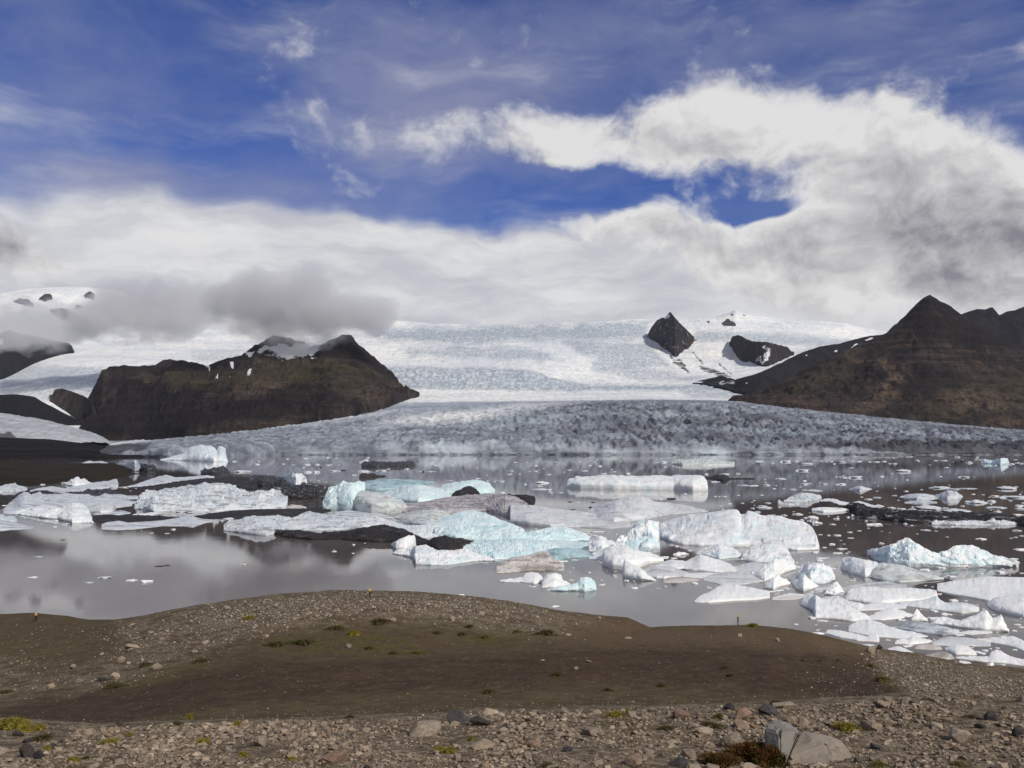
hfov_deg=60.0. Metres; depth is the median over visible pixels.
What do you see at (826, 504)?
iceberg
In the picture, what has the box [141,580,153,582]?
ice floe
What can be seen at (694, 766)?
stone
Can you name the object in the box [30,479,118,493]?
iceberg
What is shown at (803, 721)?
stone
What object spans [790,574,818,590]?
iceberg
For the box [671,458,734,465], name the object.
iceberg
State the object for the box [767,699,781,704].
moss tuft
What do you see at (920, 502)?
ice floe
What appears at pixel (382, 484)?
iceberg
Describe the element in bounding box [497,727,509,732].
stone
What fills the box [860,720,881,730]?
stone
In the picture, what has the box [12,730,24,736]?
stone
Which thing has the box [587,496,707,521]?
ice floe
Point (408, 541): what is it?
iceberg
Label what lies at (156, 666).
stone
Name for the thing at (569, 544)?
ice floe
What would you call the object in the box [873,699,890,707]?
stone
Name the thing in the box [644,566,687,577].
ice floe
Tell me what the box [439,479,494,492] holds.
iceberg
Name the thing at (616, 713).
moss tuft
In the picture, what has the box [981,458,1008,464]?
iceberg
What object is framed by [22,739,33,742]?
stone
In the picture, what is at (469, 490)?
iceberg
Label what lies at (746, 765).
stone
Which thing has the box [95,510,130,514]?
ice floe
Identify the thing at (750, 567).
ice floe
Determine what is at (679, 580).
ice floe
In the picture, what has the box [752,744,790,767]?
heather
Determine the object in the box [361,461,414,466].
iceberg
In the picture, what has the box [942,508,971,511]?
ice floe
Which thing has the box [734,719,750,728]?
stone
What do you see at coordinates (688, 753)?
stone
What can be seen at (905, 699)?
stone
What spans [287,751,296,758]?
stone
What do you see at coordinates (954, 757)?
stone
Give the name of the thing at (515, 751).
stone
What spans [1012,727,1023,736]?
stone
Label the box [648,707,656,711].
stone
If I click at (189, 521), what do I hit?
iceberg
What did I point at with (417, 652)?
moss tuft
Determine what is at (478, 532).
iceberg
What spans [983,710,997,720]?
stone
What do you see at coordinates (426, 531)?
iceberg
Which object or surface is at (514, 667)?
ground
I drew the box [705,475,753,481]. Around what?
iceberg
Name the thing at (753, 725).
stone
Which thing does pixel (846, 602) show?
iceberg
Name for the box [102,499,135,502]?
ice floe
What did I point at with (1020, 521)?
iceberg
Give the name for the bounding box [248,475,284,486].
iceberg
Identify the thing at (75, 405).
hill
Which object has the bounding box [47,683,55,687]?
stone
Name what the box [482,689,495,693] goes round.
moss tuft
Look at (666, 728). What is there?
moss tuft
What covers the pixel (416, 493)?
iceberg
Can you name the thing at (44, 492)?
iceberg
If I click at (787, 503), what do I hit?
iceberg
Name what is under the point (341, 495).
iceberg
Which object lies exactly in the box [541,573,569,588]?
iceberg
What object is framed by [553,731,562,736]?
stone
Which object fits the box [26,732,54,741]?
moss tuft
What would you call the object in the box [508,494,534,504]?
iceberg
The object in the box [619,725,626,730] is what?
stone
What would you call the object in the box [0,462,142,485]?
spit
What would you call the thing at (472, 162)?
sky
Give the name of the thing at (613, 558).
iceberg
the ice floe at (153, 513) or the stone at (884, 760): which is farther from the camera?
the ice floe at (153, 513)
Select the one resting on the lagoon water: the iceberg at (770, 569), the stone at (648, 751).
the iceberg at (770, 569)
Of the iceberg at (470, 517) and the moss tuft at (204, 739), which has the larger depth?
the iceberg at (470, 517)
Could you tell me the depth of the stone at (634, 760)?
9.24 m
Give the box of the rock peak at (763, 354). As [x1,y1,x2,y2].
[729,335,793,366]
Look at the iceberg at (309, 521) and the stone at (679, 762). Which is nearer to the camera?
the stone at (679, 762)
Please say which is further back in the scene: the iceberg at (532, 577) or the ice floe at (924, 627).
the iceberg at (532, 577)
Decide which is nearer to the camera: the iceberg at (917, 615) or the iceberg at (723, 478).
the iceberg at (917, 615)
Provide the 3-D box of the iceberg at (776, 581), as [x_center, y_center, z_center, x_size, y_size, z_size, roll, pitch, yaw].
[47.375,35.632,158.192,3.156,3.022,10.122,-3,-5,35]
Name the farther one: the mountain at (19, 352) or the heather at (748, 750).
the mountain at (19, 352)
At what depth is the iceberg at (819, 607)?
130.09 m
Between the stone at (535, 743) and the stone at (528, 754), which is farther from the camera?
the stone at (535, 743)
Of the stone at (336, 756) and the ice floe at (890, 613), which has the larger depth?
the ice floe at (890, 613)
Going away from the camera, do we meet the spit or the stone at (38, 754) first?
the stone at (38, 754)
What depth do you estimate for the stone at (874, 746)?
10.54 m
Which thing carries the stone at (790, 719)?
on the ground
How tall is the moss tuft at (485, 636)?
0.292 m
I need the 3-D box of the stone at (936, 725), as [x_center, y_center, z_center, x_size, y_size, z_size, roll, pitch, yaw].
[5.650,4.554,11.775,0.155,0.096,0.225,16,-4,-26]
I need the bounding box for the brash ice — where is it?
[2,459,1023,664]
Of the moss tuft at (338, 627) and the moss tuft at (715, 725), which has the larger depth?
the moss tuft at (338, 627)
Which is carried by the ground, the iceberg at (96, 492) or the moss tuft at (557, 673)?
the moss tuft at (557, 673)
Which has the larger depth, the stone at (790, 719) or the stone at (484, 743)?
the stone at (790, 719)
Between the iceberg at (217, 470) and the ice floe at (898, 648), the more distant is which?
the iceberg at (217, 470)
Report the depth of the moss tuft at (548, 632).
77.18 m
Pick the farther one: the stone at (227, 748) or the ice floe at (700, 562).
the ice floe at (700, 562)
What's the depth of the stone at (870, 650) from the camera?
91.57 m
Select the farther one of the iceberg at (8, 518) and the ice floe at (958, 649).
the iceberg at (8, 518)
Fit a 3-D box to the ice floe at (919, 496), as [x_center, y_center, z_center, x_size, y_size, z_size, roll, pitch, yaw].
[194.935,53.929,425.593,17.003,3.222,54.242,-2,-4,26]
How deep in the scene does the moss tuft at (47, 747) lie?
10.48 m
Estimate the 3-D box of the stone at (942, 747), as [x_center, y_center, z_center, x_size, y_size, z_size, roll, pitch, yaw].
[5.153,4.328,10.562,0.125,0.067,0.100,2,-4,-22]
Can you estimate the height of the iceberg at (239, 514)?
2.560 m
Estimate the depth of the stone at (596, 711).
13.95 m
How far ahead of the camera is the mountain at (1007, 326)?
6101.24 m
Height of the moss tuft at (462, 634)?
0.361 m
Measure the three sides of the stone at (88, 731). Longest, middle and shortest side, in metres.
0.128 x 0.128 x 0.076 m
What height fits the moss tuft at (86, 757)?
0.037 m
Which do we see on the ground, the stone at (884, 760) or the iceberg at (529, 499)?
the stone at (884, 760)
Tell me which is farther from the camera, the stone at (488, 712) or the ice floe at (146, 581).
the ice floe at (146, 581)
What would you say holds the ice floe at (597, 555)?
on the lagoon water
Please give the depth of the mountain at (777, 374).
5228.78 m
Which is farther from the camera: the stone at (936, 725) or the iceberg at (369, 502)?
the iceberg at (369, 502)
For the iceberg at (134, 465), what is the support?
on the lagoon water
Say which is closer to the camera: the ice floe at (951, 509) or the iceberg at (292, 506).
the ice floe at (951, 509)
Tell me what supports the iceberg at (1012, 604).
on the lagoon water
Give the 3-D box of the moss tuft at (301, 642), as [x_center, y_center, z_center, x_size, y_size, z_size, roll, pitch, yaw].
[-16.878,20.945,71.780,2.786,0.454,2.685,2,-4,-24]
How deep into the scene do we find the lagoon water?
218.97 m
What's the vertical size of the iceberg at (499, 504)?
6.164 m
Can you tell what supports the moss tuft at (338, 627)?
on the ground
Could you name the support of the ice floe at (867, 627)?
on the lagoon water
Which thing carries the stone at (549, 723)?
on the ground
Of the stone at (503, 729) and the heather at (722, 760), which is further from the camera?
the stone at (503, 729)
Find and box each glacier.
[0,286,1023,457]
[0,413,109,443]
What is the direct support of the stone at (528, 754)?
on the ground
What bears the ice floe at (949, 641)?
on the lagoon water
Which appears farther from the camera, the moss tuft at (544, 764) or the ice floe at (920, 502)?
the ice floe at (920, 502)
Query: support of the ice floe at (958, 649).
on the lagoon water
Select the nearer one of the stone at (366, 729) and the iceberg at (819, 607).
the stone at (366, 729)
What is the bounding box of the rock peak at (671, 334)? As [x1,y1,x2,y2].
[647,312,696,356]
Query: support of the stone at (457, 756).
on the ground
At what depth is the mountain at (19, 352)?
6676.37 m
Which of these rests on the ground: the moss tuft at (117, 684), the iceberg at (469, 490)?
the moss tuft at (117, 684)
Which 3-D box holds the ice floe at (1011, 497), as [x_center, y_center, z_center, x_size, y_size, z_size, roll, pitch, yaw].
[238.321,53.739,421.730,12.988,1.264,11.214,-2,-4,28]
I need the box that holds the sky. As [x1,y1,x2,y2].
[0,0,1023,331]
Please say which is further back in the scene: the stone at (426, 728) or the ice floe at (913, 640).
the ice floe at (913, 640)
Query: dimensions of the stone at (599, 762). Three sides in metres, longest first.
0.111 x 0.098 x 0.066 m
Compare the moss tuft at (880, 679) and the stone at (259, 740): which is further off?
the moss tuft at (880, 679)
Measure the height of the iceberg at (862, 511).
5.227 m
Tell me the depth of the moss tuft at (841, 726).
11.76 m
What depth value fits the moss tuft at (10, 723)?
12.80 m
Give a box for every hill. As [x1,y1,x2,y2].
[0,394,82,425]
[0,437,140,458]
[49,388,95,419]
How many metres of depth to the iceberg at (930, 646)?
109.14 m
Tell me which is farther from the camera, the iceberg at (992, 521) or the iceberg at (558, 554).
the iceberg at (992, 521)
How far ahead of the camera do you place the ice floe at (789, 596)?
145.77 m
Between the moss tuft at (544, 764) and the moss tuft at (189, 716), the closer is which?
the moss tuft at (544, 764)
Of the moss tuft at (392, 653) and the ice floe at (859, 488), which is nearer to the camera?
the moss tuft at (392, 653)
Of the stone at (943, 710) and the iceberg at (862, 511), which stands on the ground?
the stone at (943, 710)
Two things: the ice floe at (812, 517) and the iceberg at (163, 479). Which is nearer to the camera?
the ice floe at (812, 517)
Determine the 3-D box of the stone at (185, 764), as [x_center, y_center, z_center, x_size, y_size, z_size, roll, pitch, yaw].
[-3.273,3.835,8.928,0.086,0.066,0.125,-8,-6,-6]
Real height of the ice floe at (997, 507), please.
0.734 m
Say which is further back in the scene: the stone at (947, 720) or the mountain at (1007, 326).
the mountain at (1007, 326)
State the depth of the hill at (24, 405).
4476.29 m
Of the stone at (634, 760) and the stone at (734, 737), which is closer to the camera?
the stone at (634, 760)
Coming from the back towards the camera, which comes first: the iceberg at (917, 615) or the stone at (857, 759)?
the iceberg at (917, 615)
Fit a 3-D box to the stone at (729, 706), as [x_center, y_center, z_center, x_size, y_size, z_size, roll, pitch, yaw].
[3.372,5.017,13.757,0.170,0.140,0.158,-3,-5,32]
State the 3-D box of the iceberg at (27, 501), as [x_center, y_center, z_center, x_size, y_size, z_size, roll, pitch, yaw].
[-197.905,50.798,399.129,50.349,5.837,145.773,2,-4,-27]
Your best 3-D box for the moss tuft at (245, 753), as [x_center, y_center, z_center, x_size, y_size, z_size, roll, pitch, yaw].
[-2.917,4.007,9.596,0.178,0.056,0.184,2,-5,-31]
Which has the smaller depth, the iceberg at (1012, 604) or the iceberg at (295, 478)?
the iceberg at (1012, 604)
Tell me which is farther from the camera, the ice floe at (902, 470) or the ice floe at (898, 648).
the ice floe at (902, 470)
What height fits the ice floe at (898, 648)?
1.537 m
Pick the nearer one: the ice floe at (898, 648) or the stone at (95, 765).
the stone at (95, 765)
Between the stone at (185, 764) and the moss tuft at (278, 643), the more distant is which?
the moss tuft at (278, 643)
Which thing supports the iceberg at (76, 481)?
on the lagoon water
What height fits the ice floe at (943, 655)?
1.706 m
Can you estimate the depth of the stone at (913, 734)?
11.23 m
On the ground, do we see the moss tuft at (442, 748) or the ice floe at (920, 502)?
the moss tuft at (442, 748)
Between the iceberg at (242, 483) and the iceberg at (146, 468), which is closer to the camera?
the iceberg at (242, 483)
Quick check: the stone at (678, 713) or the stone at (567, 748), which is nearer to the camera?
the stone at (567, 748)
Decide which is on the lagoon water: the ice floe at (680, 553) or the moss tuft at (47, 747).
the ice floe at (680, 553)
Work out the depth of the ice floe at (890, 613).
129.13 m
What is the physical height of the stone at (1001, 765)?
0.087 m
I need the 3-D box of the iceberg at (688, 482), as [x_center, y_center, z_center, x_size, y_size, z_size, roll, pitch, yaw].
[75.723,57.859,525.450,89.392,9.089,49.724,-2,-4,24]
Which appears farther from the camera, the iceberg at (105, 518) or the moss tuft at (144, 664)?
the iceberg at (105, 518)
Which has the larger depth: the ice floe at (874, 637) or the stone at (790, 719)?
the ice floe at (874, 637)
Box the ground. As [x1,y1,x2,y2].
[0,590,1023,767]
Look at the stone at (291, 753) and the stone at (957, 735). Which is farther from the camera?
the stone at (957, 735)
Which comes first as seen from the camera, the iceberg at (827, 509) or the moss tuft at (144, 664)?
the moss tuft at (144, 664)
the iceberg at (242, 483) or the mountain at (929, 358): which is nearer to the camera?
the iceberg at (242, 483)
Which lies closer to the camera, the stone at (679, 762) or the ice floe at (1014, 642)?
the stone at (679, 762)
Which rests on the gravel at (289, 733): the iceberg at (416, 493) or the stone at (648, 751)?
the stone at (648, 751)
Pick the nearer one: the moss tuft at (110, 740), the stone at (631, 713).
the moss tuft at (110, 740)
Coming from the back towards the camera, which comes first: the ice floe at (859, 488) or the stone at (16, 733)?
the ice floe at (859, 488)
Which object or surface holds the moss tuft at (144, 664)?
on the ground
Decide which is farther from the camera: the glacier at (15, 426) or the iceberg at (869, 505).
the glacier at (15, 426)
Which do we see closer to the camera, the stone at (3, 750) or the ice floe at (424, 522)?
the stone at (3, 750)
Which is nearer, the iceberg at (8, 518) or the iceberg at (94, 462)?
the iceberg at (8, 518)
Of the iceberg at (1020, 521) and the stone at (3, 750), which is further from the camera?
the iceberg at (1020, 521)
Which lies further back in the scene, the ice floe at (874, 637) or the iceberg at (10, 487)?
the iceberg at (10, 487)
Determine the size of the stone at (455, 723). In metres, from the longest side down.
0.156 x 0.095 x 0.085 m
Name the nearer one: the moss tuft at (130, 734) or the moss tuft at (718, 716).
the moss tuft at (130, 734)
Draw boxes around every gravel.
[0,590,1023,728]
[0,693,1023,767]
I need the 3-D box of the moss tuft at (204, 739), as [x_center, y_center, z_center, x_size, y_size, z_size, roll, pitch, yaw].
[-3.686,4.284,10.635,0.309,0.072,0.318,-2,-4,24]
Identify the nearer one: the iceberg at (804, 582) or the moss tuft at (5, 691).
the moss tuft at (5, 691)
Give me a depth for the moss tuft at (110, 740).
10.53 m
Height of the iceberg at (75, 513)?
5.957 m
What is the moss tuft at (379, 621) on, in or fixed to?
on the ground
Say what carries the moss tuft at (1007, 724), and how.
on the ground
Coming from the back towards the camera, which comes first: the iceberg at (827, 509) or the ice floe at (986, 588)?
the iceberg at (827, 509)
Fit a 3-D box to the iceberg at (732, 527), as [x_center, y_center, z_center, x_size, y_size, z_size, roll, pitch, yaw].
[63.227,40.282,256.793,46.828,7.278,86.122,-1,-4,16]
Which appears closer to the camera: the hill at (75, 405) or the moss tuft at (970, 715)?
the moss tuft at (970, 715)
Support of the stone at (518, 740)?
on the ground
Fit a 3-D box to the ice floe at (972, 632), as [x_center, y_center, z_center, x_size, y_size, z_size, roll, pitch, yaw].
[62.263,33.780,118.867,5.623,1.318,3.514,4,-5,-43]
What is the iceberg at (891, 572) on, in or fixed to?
on the lagoon water
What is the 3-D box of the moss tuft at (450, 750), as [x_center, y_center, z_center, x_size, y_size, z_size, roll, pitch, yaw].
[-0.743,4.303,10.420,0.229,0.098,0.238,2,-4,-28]
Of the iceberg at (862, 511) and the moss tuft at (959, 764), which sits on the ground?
the moss tuft at (959, 764)
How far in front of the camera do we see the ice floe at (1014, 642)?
111.90 m
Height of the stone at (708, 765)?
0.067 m
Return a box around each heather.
[696,750,747,767]
[720,739,764,762]
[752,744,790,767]
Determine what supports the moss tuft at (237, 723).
on the ground
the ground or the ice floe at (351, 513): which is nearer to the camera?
the ground
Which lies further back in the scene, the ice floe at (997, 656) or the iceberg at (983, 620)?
the iceberg at (983, 620)
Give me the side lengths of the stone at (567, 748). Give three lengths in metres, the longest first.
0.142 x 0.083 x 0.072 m
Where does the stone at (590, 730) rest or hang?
on the ground
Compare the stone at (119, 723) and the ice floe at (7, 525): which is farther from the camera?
the ice floe at (7, 525)
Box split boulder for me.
[765,720,851,764]
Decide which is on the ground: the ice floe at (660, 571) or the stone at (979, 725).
the stone at (979, 725)
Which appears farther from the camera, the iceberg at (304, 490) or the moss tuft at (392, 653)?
the iceberg at (304, 490)
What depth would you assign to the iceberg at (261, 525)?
258.13 m
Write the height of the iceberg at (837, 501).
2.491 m
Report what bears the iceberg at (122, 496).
on the lagoon water
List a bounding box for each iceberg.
[0,483,26,491]
[0,495,15,504]
[0,514,16,521]
[3,491,129,513]
[14,503,93,522]
[29,490,53,493]
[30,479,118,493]
[61,477,90,486]
[65,488,118,495]
[83,461,106,462]
[91,514,178,522]
[102,515,214,529]
[103,493,137,498]
[116,460,139,470]
[127,475,213,486]
[134,482,287,511]
[139,464,155,472]
[139,477,257,489]
[160,445,227,461]
[194,508,330,518]
[201,466,229,474]
[224,515,290,535]
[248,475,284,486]
[268,479,327,499]
[274,524,428,544]
[280,511,396,530]
[282,472,306,484]
[288,504,305,508]
[322,480,364,509]
[354,490,407,513]
[359,473,385,477]
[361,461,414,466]
[363,478,433,489]
[375,484,450,501]
[382,522,437,537]
[390,535,415,549]
[392,545,497,564]
[394,510,449,521]
[402,493,527,515]
[427,535,472,549]
[435,524,589,540]
[437,510,513,526]
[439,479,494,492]
[451,486,479,495]
[463,538,559,559]
[497,551,563,572]
[500,572,542,583]
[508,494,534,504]
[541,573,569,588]
[546,577,596,591]
[547,547,593,560]
[566,475,707,490]
[588,536,614,551]
[602,547,663,569]
[611,519,659,552]
[622,560,655,580]
[659,509,818,550]
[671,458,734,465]
[696,544,740,558]
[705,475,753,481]
[740,541,794,563]
[751,558,795,580]
[763,575,790,589]
[778,500,798,504]
[784,492,821,502]
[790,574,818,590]
[796,562,835,583]
[800,593,867,620]
[812,507,848,511]
[813,501,840,507]
[821,498,849,504]
[822,596,865,609]
[824,582,843,594]
[840,557,877,576]
[844,502,1018,523]
[852,501,880,507]
[867,538,1018,566]
[868,562,943,582]
[910,609,927,620]
[915,644,941,649]
[931,610,1008,631]
[932,518,1016,524]
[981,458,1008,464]
[987,593,1023,616]
[1017,516,1023,526]
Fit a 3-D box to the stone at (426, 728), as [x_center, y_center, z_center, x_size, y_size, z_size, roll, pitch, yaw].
[-1.175,4.725,12.072,0.453,0.222,0.324,-8,7,-12]
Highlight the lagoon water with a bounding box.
[0,455,1023,668]
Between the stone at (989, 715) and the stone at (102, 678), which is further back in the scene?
the stone at (102, 678)
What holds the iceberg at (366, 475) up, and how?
on the lagoon water
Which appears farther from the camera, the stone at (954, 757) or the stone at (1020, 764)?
the stone at (954, 757)
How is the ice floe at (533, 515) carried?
on the lagoon water
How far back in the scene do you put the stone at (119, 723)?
13.75 m
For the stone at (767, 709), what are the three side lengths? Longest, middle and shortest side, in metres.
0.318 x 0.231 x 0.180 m
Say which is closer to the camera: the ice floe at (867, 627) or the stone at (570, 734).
the stone at (570, 734)
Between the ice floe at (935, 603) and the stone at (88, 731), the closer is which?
the stone at (88, 731)
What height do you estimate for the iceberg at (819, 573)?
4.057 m
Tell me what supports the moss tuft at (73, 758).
on the ground
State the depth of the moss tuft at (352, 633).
75.12 m
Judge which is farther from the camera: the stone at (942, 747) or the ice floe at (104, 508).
the ice floe at (104, 508)
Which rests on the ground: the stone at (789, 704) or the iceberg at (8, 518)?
the stone at (789, 704)
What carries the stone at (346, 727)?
on the ground
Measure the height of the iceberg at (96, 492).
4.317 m
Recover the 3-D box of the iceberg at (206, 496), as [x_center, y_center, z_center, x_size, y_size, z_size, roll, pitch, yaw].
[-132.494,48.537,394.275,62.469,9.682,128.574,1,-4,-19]
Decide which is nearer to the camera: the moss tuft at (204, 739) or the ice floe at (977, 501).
the moss tuft at (204, 739)
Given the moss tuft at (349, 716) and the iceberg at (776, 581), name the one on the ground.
the moss tuft at (349, 716)
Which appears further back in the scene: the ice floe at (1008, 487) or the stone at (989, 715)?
the ice floe at (1008, 487)
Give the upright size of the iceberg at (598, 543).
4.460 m
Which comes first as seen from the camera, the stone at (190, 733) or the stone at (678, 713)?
the stone at (190, 733)
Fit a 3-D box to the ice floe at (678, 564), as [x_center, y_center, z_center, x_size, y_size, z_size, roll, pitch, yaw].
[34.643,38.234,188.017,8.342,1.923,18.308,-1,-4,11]
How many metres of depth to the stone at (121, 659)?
70.66 m
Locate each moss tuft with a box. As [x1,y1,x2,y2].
[0,690,11,693]
[0,716,33,730]
[18,723,38,732]
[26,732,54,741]
[34,723,46,730]
[40,745,51,749]
[67,756,80,762]
[79,755,91,759]
[98,737,121,744]
[99,681,129,689]
[126,732,133,736]
[139,662,152,667]
[173,720,183,725]
[184,713,193,719]
[190,737,210,743]
[191,658,211,663]
[231,720,243,726]
[236,751,250,756]
[242,615,254,620]
[260,640,287,647]
[286,756,298,761]
[287,638,316,645]
[324,625,344,630]
[344,715,355,718]
[346,630,360,636]
[370,618,392,624]
[388,651,399,654]
[401,650,425,653]
[431,746,447,752]
[442,746,458,753]
[457,632,467,635]
[479,635,490,638]
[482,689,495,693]
[533,629,557,635]
[537,761,559,767]
[547,671,564,675]
[604,710,624,717]
[654,725,677,731]
[700,721,725,728]
[710,713,723,718]
[746,623,758,627]
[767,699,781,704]
[831,721,865,733]
[869,759,890,767]
[874,676,890,681]
[949,761,966,767]
[960,713,981,718]
[996,722,1010,727]
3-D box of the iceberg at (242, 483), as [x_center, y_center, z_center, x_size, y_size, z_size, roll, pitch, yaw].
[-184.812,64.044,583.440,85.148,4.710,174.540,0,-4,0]
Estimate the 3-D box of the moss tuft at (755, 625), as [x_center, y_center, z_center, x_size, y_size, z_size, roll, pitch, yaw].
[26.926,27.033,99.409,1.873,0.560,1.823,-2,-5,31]
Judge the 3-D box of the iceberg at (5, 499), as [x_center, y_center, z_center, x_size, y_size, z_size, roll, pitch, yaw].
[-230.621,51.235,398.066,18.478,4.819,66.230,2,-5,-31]
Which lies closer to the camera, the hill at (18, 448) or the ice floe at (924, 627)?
the ice floe at (924, 627)
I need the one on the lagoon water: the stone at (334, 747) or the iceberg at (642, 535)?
the iceberg at (642, 535)
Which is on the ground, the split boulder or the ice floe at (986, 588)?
the split boulder
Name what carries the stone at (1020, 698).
on the ground
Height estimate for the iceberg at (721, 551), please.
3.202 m
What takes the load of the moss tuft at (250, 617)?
on the ground
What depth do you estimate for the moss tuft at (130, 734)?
11.35 m
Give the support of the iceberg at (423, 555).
on the lagoon water
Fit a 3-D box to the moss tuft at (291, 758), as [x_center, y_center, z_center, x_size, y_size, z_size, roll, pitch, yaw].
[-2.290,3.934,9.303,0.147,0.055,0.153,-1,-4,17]
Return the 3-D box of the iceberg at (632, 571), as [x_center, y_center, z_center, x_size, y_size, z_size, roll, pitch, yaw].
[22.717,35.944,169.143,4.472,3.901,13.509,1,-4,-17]
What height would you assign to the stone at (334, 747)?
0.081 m
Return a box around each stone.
[0,746,7,754]
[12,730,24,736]
[19,742,34,757]
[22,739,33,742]
[33,750,44,758]
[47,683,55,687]
[82,729,91,735]
[86,762,99,767]
[97,675,109,680]
[110,672,119,678]
[114,758,124,764]
[116,720,123,726]
[117,656,125,662]
[125,644,139,648]
[150,663,162,669]
[181,762,190,767]
[185,729,195,736]
[223,745,233,751]
[253,735,265,746]
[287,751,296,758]
[321,750,347,762]
[330,744,338,750]
[343,724,349,730]
[361,727,370,732]
[409,720,441,736]
[447,710,469,723]
[451,721,459,726]
[454,753,460,760]
[469,715,490,725]
[471,738,496,750]
[482,708,494,715]
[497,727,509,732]
[511,749,518,753]
[515,737,522,743]
[524,752,531,758]
[526,740,540,747]
[544,721,554,726]
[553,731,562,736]
[562,746,572,751]
[565,732,574,737]
[579,725,604,735]
[591,710,601,713]
[593,759,602,765]
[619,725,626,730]
[623,752,642,767]
[627,711,636,716]
[644,748,654,754]
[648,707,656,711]
[669,756,687,767]
[672,708,689,718]
[681,749,695,757]
[688,764,700,767]
[694,726,713,736]
[706,763,718,767]
[722,732,745,746]
[723,703,734,709]
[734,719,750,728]
[735,706,751,718]
[739,762,755,767]
[750,722,758,728]
[757,703,778,715]
[772,701,796,707]
[786,716,796,721]
[799,718,808,725]
[854,757,860,762]
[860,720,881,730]
[866,647,874,653]
[870,742,880,749]
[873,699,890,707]
[879,758,887,763]
[901,697,910,703]
[907,731,917,737]
[929,722,942,729]
[937,708,948,712]
[939,744,949,749]
[941,717,952,722]
[948,728,971,741]
[948,755,956,760]
[952,744,961,750]
[974,723,985,728]
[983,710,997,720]
[990,763,1008,767]
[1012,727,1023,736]
[1016,695,1023,701]
[1017,761,1023,766]
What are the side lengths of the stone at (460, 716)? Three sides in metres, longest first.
0.360 x 0.258 x 0.217 m
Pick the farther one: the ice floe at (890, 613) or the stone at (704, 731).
the ice floe at (890, 613)
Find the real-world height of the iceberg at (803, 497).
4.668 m
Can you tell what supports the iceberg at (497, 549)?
on the lagoon water
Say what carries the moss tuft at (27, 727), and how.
on the ground
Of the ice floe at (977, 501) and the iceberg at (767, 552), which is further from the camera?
the ice floe at (977, 501)
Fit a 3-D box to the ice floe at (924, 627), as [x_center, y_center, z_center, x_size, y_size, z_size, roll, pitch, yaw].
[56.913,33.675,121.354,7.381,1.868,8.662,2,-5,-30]
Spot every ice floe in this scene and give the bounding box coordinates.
[0,520,33,529]
[88,503,131,512]
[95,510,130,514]
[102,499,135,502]
[137,512,162,514]
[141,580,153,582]
[187,511,205,513]
[335,510,393,519]
[401,519,442,526]
[510,505,629,528]
[547,540,587,547]
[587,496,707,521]
[589,546,630,559]
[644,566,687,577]
[655,560,684,568]
[663,577,698,582]
[673,552,688,555]
[681,554,736,571]
[683,572,716,578]
[694,584,769,602]
[703,571,763,584]
[734,562,788,572]
[772,593,803,599]
[804,516,818,518]
[815,586,850,594]
[825,629,878,641]
[845,581,905,588]
[845,587,937,602]
[848,619,927,638]
[849,486,871,490]
[856,602,905,610]
[868,607,912,619]
[888,646,912,652]
[894,621,958,635]
[895,637,931,644]
[896,469,911,471]
[899,596,978,613]
[900,493,937,499]
[905,500,936,504]
[915,505,941,509]
[926,651,953,659]
[929,486,949,488]
[932,637,990,645]
[935,490,962,499]
[937,576,1023,600]
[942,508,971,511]
[944,644,976,655]
[956,649,1023,665]
[959,630,991,634]
[965,499,986,503]
[977,636,1023,650]
[986,506,1006,508]
[997,486,1016,489]
[998,496,1023,497]
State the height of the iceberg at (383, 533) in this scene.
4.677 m
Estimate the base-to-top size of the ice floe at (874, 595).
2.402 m
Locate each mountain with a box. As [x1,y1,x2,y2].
[0,330,73,379]
[78,334,419,440]
[693,335,880,394]
[728,295,1023,429]
[962,307,1023,349]
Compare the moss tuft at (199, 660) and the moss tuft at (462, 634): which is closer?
the moss tuft at (199, 660)
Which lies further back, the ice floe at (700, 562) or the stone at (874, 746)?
the ice floe at (700, 562)
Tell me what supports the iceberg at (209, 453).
on the lagoon water
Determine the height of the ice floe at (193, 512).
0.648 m
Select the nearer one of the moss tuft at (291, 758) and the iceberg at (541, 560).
the moss tuft at (291, 758)
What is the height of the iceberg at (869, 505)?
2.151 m
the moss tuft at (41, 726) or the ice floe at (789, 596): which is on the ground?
the moss tuft at (41, 726)
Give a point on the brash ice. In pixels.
(950, 600)
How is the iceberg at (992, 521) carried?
on the lagoon water
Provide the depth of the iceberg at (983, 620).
121.25 m
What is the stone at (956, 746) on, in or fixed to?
on the ground
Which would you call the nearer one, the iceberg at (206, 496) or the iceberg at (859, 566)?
the iceberg at (859, 566)
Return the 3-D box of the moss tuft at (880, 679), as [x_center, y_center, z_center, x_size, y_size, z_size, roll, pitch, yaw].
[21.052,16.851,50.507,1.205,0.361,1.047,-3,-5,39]
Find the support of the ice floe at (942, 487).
on the lagoon water
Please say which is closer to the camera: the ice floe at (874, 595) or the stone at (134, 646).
the stone at (134, 646)
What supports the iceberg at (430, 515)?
on the lagoon water
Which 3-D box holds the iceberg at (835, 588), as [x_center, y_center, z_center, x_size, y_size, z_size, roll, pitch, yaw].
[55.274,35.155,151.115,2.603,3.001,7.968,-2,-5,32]
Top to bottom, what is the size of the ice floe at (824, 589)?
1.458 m
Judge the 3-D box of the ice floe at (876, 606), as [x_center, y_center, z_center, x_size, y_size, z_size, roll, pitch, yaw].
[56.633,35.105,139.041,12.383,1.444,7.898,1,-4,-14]
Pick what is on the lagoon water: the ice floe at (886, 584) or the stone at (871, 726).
the ice floe at (886, 584)
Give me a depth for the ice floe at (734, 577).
164.62 m
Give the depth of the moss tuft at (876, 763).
9.30 m

